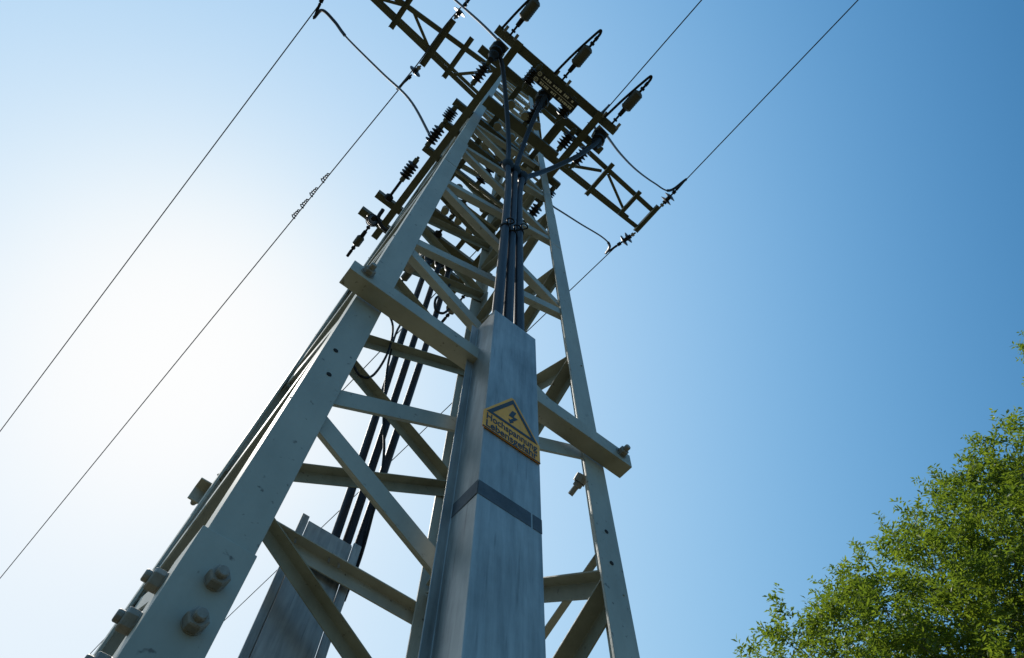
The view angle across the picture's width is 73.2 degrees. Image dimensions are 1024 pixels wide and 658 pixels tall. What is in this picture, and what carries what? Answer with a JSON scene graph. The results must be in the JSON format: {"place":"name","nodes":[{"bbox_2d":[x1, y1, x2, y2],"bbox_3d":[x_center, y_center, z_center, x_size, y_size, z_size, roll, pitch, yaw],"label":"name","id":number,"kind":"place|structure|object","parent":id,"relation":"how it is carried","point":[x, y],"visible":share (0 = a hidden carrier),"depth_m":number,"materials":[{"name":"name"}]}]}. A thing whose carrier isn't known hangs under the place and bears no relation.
{"place":"outdoors","nodes":[
{"label":"outdoors","id":0,"kind":"place"},
{"bbox_2d":[0,0,1023,657],"label":"sky","id":1,"kind":"structure","parent":0,"point":[818,319],"materials":[{"name":"blue"}]},
{"bbox_2d":[534,89,552,109],"bbox_3d":[0.233,-1.756,5.307,0.121,0.242,0.158,36,-68,-15],"label":"cable termination","id":2,"kind":"object","parent":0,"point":[540,94],"visible":0.75,"depth_m":5.30,"materials":[{"name":"black rubber"}]},
{"bbox_2d":[532,70,578,112],"bbox_3d":[0.330,-1.812,5.266,0.400,0.007,0.090,36,-68,-15],"label":"name plate","id":3,"kind":"object","parent":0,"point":[550,87],"visible":1,"depth_m":5.26,"materials":[{"name":"black metal"}]},
{"bbox_3d":[-0.371,-0.136,4.244,0.068,0.067,0.067,36,-68,-15],"label":"fitting","id":4,"kind":"object","parent":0,"visible":0},
{"bbox_2d":[433,284,450,314],"bbox_3d":[-0.421,-0.193,4.287,0.126,0.517,0.037,36,-68,-15],"label":"earth wire","id":5,"kind":"object","parent":4,"relation":"attached to","point":[435,308],"visible":0.7,"depth_m":4.10,"materials":[{"name":"black rubber"}]},
{"bbox_3d":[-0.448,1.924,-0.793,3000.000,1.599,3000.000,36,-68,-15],"label":"ground","id":6,"kind":"structure","parent":0,"visible":0},
{"bbox_2d":[238,513,360,657],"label":"cable cover","id":7,"kind":"object","parent":6,"relation":"on","point":[285,624],"visible":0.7,"depth_m":2.19,"materials":[{"name":"metal"}]},
{"bbox_2d":[331,208,433,537],"bbox_3d":[-0.875,-0.053,4.011,0.605,3.942,0.229,8,-64,-2],"label":"power cable","id":8,"kind":"object","parent":7,"relation":"attached to","point":[338,527],"visible":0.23,"depth_m":3.10,"materials":[{"name":"black rubber"}]},
{"bbox_2d":[343,254,443,544],"bbox_3d":[-0.657,0.109,4.077,0.126,3.931,0.472,40,-69,-16],"label":"power cable","id":9,"kind":"object","parent":7,"relation":"attached to","point":[358,507],"visible":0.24,"depth_m":3.09,"materials":[{"name":"black rubber"}]},
{"bbox_2d":[334,265,464,610],"bbox_3d":[-0.496,0.262,4.147,0.137,3.932,0.637,-1,-64,3],"label":"power cable","id":10,"kind":"object","parent":7,"relation":"attached to","point":[389,454],"visible":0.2,"depth_m":3.16,"materials":[{"name":"black rubber"}]},
{"bbox_2d":[85,0,659,657],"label":"lattice pylon","id":11,"kind":"object","parent":6,"relation":"on","point":[181,602],"visible":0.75,"depth_m":2.00,"materials":[{"name":"grey metal"}]},
{"bbox_2d":[187,478,415,624],"bbox_3d":[-0.627,0.814,2.302,1.003,0.194,0.165,36,-68,-15],"label":"clamp bar","id":12,"kind":"object","parent":11,"relation":"attached to","point":[351,577],"visible":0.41,"depth_m":2.40,"materials":[{"name":"grey metal"}]},
{"bbox_2d":[313,0,323,18],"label":"tension insulator","id":13,"kind":"object","parent":11,"relation":"attached to","point":[319,4],"visible":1,"depth_m":9.06,"materials":[{"name":"metal"}]},
{"bbox_2d":[0,7,316,431],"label":"conductor","id":14,"kind":"object","parent":13,"relation":"attached to","point":[166,209],"visible":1,"depth_m":10.24,"materials":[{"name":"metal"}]},
{"bbox_2d":[345,325,400,601],"bbox_3d":[-0.566,0.380,3.245,0.076,2.003,0.291,-14,-65,9],"label":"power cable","id":15,"kind":"object","parent":11,"relation":"hanging from","point":[382,469],"visible":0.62,"depth_m":2.92,"materials":[{"name":"black rubber"}]},
{"bbox_2d":[353,318,393,378],"bbox_3d":[-0.675,0.060,3.441,0.161,0.680,0.033,36,-68,-15],"label":"earth wire","id":16,"kind":"object","parent":11,"relation":"hanging from","point":[378,368],"visible":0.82,"depth_m":3.32,"materials":[{"name":"black rubber"}]},
{"bbox_2d":[396,65,420,89],"bbox_3d":[-1.430,-3.457,9.427,0.181,0.184,0.471,59,-76,-22],"label":"tension insulator","id":17,"kind":"object","parent":11,"relation":"attached to","point":[415,71],"visible":0.92,"depth_m":9.37,"materials":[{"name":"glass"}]},
{"bbox_2d":[0,82,404,577],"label":"conductor","id":18,"kind":"object","parent":17,"relation":"attached to","point":[213,316],"visible":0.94,"depth_m":10.99,"materials":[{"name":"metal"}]},
{"bbox_2d":[405,263,414,272],"bbox_3d":[-0.628,-0.385,4.275,0.068,0.066,0.067,36,-68,-15],"label":"fitting","id":19,"kind":"object","parent":11,"relation":"attached to","point":[409,268],"visible":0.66,"depth_m":4.25,"materials":[{"name":"metal"}]},
{"bbox_2d":[454,0,469,18],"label":"tension insulator","id":20,"kind":"object","parent":11,"relation":"attached to","point":[459,13],"visible":0.88,"depth_m":9.05,"materials":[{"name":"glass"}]},
{"bbox_2d":[399,0,467,86],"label":"jumper wire","id":21,"kind":"object","parent":20,"relation":"attached to","point":[432,43],"visible":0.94,"depth_m":9.08,"materials":[{"name":"metal"}]},
{"bbox_2d":[339,261,631,495],"bbox_3d":[-0.066,0.178,1.965,1.025,0.181,0.172,36,-68,-15],"label":"clamp bar","id":22,"kind":"object","parent":11,"relation":"attached to","point":[367,285],"visible":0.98,"depth_m":1.95,"materials":[{"name":"grey metal"}]},
{"bbox_2d":[358,24,620,293],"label":"switch platform","id":23,"kind":"structure","parent":11,"relation":"attached to","point":[519,128],"depth_m":5.55,"materials":[{"name":"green metal"}]},
{"bbox_2d":[346,226,369,256],"bbox_3d":[-1.330,-0.772,6.001,0.070,0.069,0.380,36,-68,-15],"label":"surge arrester","id":24,"kind":"object","parent":23,"relation":"attached to","point":[358,240],"visible":0.98,"depth_m":5.98,"materials":[{"name":"black ceramic"}]},
{"bbox_2d":[364,214,377,226],"bbox_3d":[-1.168,-0.910,5.766,0.121,0.242,0.158,36,-68,-15],"label":"cable termination","id":25,"kind":"object","parent":23,"relation":"attached to","point":[370,219],"visible":0.88,"depth_m":5.70,"materials":[{"name":"metal"}]},
{"bbox_2d":[401,272,411,280],"bbox_3d":[-0.932,-0.481,6.131,0.070,0.069,0.380,36,-68,-15],"label":"surge arrester","id":26,"kind":"object","parent":23,"relation":"attached to","point":[405,276],"visible":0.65,"depth_m":6.11,"materials":[{"name":"black rubber"}]},
{"bbox_2d":[399,156,419,181],"bbox_3d":[-0.847,-1.311,5.689,0.100,0.098,0.272,36,-68,-15],"label":"post insulator","id":27,"kind":"object","parent":23,"relation":"attached to","point":[409,169],"visible":1,"depth_m":5.66,"materials":[{"name":"black ceramic"}]},
{"bbox_2d":[424,122,444,148],"bbox_3d":[-0.619,-1.564,5.558,0.100,0.098,0.272,36,-68,-15],"label":"post insulator","id":28,"kind":"object","parent":23,"relation":"attached to","point":[438,130],"visible":1,"depth_m":5.53,"materials":[{"name":"black ceramic"}]},
{"bbox_2d":[313,9,430,133],"bbox_3d":[-1.617,-2.901,7.353,2.263,4.288,0.169,19,-65,-7],"label":"jumper wire","id":29,"kind":"object","parent":28,"relation":"attached to","point":[332,19],"visible":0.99,"depth_m":7.71,"materials":[{"name":"metal"}]},
{"bbox_2d":[442,105,457,123],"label":"post insulator","id":30,"kind":"object","parent":23,"relation":"attached to","point":[450,113],"visible":1,"depth_m":5.46,"materials":[{"name":"black ceramic"}]},
{"bbox_2d":[441,295,464,322],"bbox_3d":[-0.531,-0.187,6.262,0.070,0.069,0.380,36,-68,-15],"label":"surge arrester","id":31,"kind":"object","parent":23,"relation":"attached to","point":[448,314],"visible":0.34,"depth_m":6.28,"materials":[{"name":"black rubber"}]},
{"bbox_2d":[449,199,467,219],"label":"post insulator","id":32,"kind":"object","parent":23,"relation":"attached to","point":[451,216],"visible":0.31,"depth_m":5.81,"materials":[{"name":"black ceramic"}]},
{"bbox_2d":[469,59,491,87],"bbox_3d":[-0.238,-1.987,5.339,0.100,0.098,0.272,36,-68,-15],"label":"post insulator","id":33,"kind":"object","parent":23,"relation":"attached to","point":[480,73],"visible":0.9,"depth_m":5.31,"materials":[{"name":"brown ceramic"}]},
{"bbox_2d":[475,167,493,186],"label":"post insulator","id":34,"kind":"object","parent":23,"relation":"attached to","point":[480,180],"visible":0.45,"depth_m":5.67,"materials":[{"name":"black ceramic"}]},
{"bbox_2d":[488,38,508,61],"bbox_3d":[-0.115,-2.074,5.163,0.121,0.242,0.158,36,-68,-15],"label":"cable termination","id":35,"kind":"object","parent":23,"relation":"attached to","point":[497,47],"visible":0.98,"depth_m":5.13,"materials":[{"name":"black rubber"}]},
{"bbox_2d":[493,148,505,163],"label":"post insulator","id":36,"kind":"object","parent":23,"relation":"attached to","point":[495,159],"visible":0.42,"depth_m":5.59,"materials":[{"name":"black ceramic"}]},
{"bbox_2d":[501,0,539,35],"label":"surge arrester","id":37,"kind":"object","parent":23,"relation":"attached to","point":[528,11],"visible":1,"depth_m":5.08,"materials":[{"name":"black rubber"}]},
{"bbox_2d":[522,63,542,89],"bbox_3d":[0.154,-1.935,5.296,0.110,0.108,0.231,36,-68,-15],"label":"post insulator","id":38,"kind":"object","parent":23,"relation":"attached to","point":[528,81],"visible":0.82,"depth_m":5.27,"materials":[{"name":"black ceramic"}]},
{"bbox_2d":[523,105,541,126],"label":"post insulator","id":39,"kind":"object","parent":23,"relation":"attached to","point":[527,122],"visible":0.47,"depth_m":5.44,"materials":[{"name":"black ceramic"}]},
{"bbox_2d":[523,201,542,223],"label":"post insulator","id":40,"kind":"object","parent":23,"relation":"attached to","point":[535,209],"visible":0.64,"depth_m":5.78,"materials":[{"name":"black ceramic"}]},
{"bbox_2d":[541,185,555,201],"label":"post insulator","id":41,"kind":"object","parent":23,"relation":"attached to","point":[552,189],"visible":0.33,"depth_m":5.71,"materials":[{"name":"black ceramic"}]},
{"bbox_2d":[555,96,575,121],"bbox_3d":[0.419,-1.718,5.393,0.110,0.108,0.231,36,-68,-15],"label":"post insulator","id":42,"kind":"object","parent":23,"relation":"attached to","point":[562,112],"visible":0.66,"depth_m":5.38,"materials":[{"name":"black ceramic"}]},
{"bbox_2d":[556,128,576,151],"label":"post insulator","id":43,"kind":"object","parent":23,"relation":"attached to","point":[566,140],"visible":1,"depth_m":5.47,"materials":[{"name":"black ceramic"}]},
{"bbox_2d":[554,29,601,80],"bbox_3d":[0.522,-2.065,5.220,0.468,0.087,0.115,-40,-71,19],"label":"surge arrester","id":44,"kind":"object","parent":23,"relation":"attached to","point":[583,54],"visible":1,"depth_m":5.19,"materials":[{"name":"black rubber"}]},
{"bbox_2d":[569,142,590,169],"bbox_3d":[0.558,-1.404,5.598,0.100,0.098,0.272,36,-68,-15],"label":"post insulator","id":45,"kind":"object","parent":23,"relation":"attached to","point":[574,163],"visible":0.64,"depth_m":5.58,"materials":[{"name":"black ceramic"}]},
{"bbox_2d":[591,125,608,149],"bbox_3d":[0.681,-1.491,5.422,0.121,0.242,0.158,36,-68,-15],"label":"cable termination","id":46,"kind":"object","parent":23,"relation":"attached to","point":[600,131],"visible":0.88,"depth_m":5.42,"materials":[{"name":"black rubber"}]},
{"bbox_2d":[607,136,686,191],"bbox_3d":[1.534,-1.764,7.788,2.220,4.373,0.318,38,-69,-16],"label":"jumper wire","id":47,"kind":"object","parent":46,"relation":"attached to","point":[635,169],"visible":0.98,"depth_m":8.43,"materials":[{"name":"metal"}]},
{"bbox_2d":[604,75,652,124],"bbox_3d":[0.924,-1.771,5.351,0.468,0.087,0.115,-40,-71,19],"label":"surge arrester","id":48,"kind":"object","parent":23,"relation":"attached to","point":[632,100],"visible":1,"depth_m":5.32,"materials":[{"name":"black rubber"}]},
{"bbox_2d":[492,55,514,314],"bbox_3d":[-0.072,-0.951,3.548,0.124,3.944,0.643,-7,-64,5],"label":"power cable","id":49,"kind":"object","parent":11,"relation":"attached to","point":[500,278],"visible":0.88,"depth_m":3.23,"materials":[{"name":"black rubber"}]},
{"bbox_2d":[513,137,601,329],"bbox_3d":[0.326,-0.612,3.691,0.646,3.926,0.167,5,-64,0],"label":"power cable","id":50,"kind":"object","parent":11,"relation":"attached to","point":[523,177],"visible":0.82,"depth_m":3.15,"materials":[{"name":"black rubber"}]},
{"bbox_2d":[609,232,635,251],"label":"tension insulator","id":51,"kind":"object","parent":11,"relation":"attached to","point":[627,238],"visible":1,"depth_m":10.32,"materials":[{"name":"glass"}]},
{"bbox_2d":[224,249,612,620],"bbox_3d":[-27.360,26.717,24.052,0.016,1.779,84.982,40,-69,-16],"label":"conductor","id":52,"kind":"object","parent":51,"relation":"attached to","point":[425,428],"visible":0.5,"depth_m":11.90,"materials":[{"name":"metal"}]},
{"bbox_2d":[553,206,610,253],"bbox_3d":[0.753,-1.023,8.223,2.098,4.260,0.634,36,-68,-15],"label":"jumper wire","id":53,"kind":"object","parent":51,"relation":"hanging from","point":[608,242],"visible":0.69,"depth_m":9.51,"materials":[{"name":"metal"}]},
{"bbox_2d":[659,183,683,207],"bbox_3d":[2.344,-1.976,10.036,0.187,0.192,0.559,36,-68,-15],"label":"tension insulator","id":54,"kind":"object","parent":11,"relation":"attached to","point":[667,199],"visible":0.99,"depth_m":10.03,"materials":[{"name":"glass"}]},
{"bbox_2d":[680,0,857,185],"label":"conductor","id":55,"kind":"object","parent":54,"relation":"attached to","point":[772,89],"visible":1,"depth_m":9.32,"materials":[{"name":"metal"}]},
{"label":"tension insulator","id":56,"kind":"object","parent":11,"relation":"attached to","visible":0},
{"bbox_2d":[90,227,499,653],"bbox_3d":[-28.540,25.798,23.786,0.016,1.526,84.987,40,-69,-16],"label":"conductor","id":57,"kind":"object","parent":56,"relation":"attached to","point":[343,389],"visible":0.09,"depth_m":11.31,"materials":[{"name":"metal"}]},
{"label":"tension insulator","id":58,"kind":"object","parent":11,"relation":"attached to","visible":0},
{"bbox_2d":[604,0,701,111],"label":"conductor","id":59,"kind":"object","parent":58,"relation":"attached to","point":[653,55],"visible":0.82,"depth_m":9.18,"materials":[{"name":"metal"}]},
{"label":"tension insulator","id":60,"kind":"object","parent":11,"relation":"attached to","visible":0},
{"bbox_2d":[454,0,497,39],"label":"jumper wire","id":61,"kind":"object","parent":60,"relation":"hanging from","point":[478,20],"visible":0.89,"depth_m":5.76,"materials":[{"name":"metal"}]},
{"bbox_2d":[418,310,545,657],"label":"cable cover","id":62,"kind":"object","parent":6,"relation":"on","point":[485,599],"visible":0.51,"depth_m":1.31,"materials":[{"name":"metal"}]},
{"bbox_2d":[482,398,540,464],"bbox_3d":[0.001,0.220,1.654,0.168,0.202,0.007,36,-68,-15],"label":"warning sign","id":63,"kind":"object","parent":62,"relation":"attached to","point":[505,420],"visible":1,"depth_m":1.62,"materials":[{"name":"yellow metal"}]},
{"bbox_2d":[503,94,546,321],"bbox_3d":[0.081,-0.785,3.605,0.079,3.910,0.427,28,-66,-11],"label":"power cable","id":64,"kind":"object","parent":62,"relation":"attached to","point":[508,310],"visible":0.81,"depth_m":3.14,"materials":[{"name":"black rubber"}]},
{"bbox_2d":[731,330,1023,657],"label":"leafy tree","id":65,"kind":"object","parent":6,"relation":"on","point":[985,562],"visible":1,"depth_m":8.41,"materials":[{"name":"green plant"}]}
]}

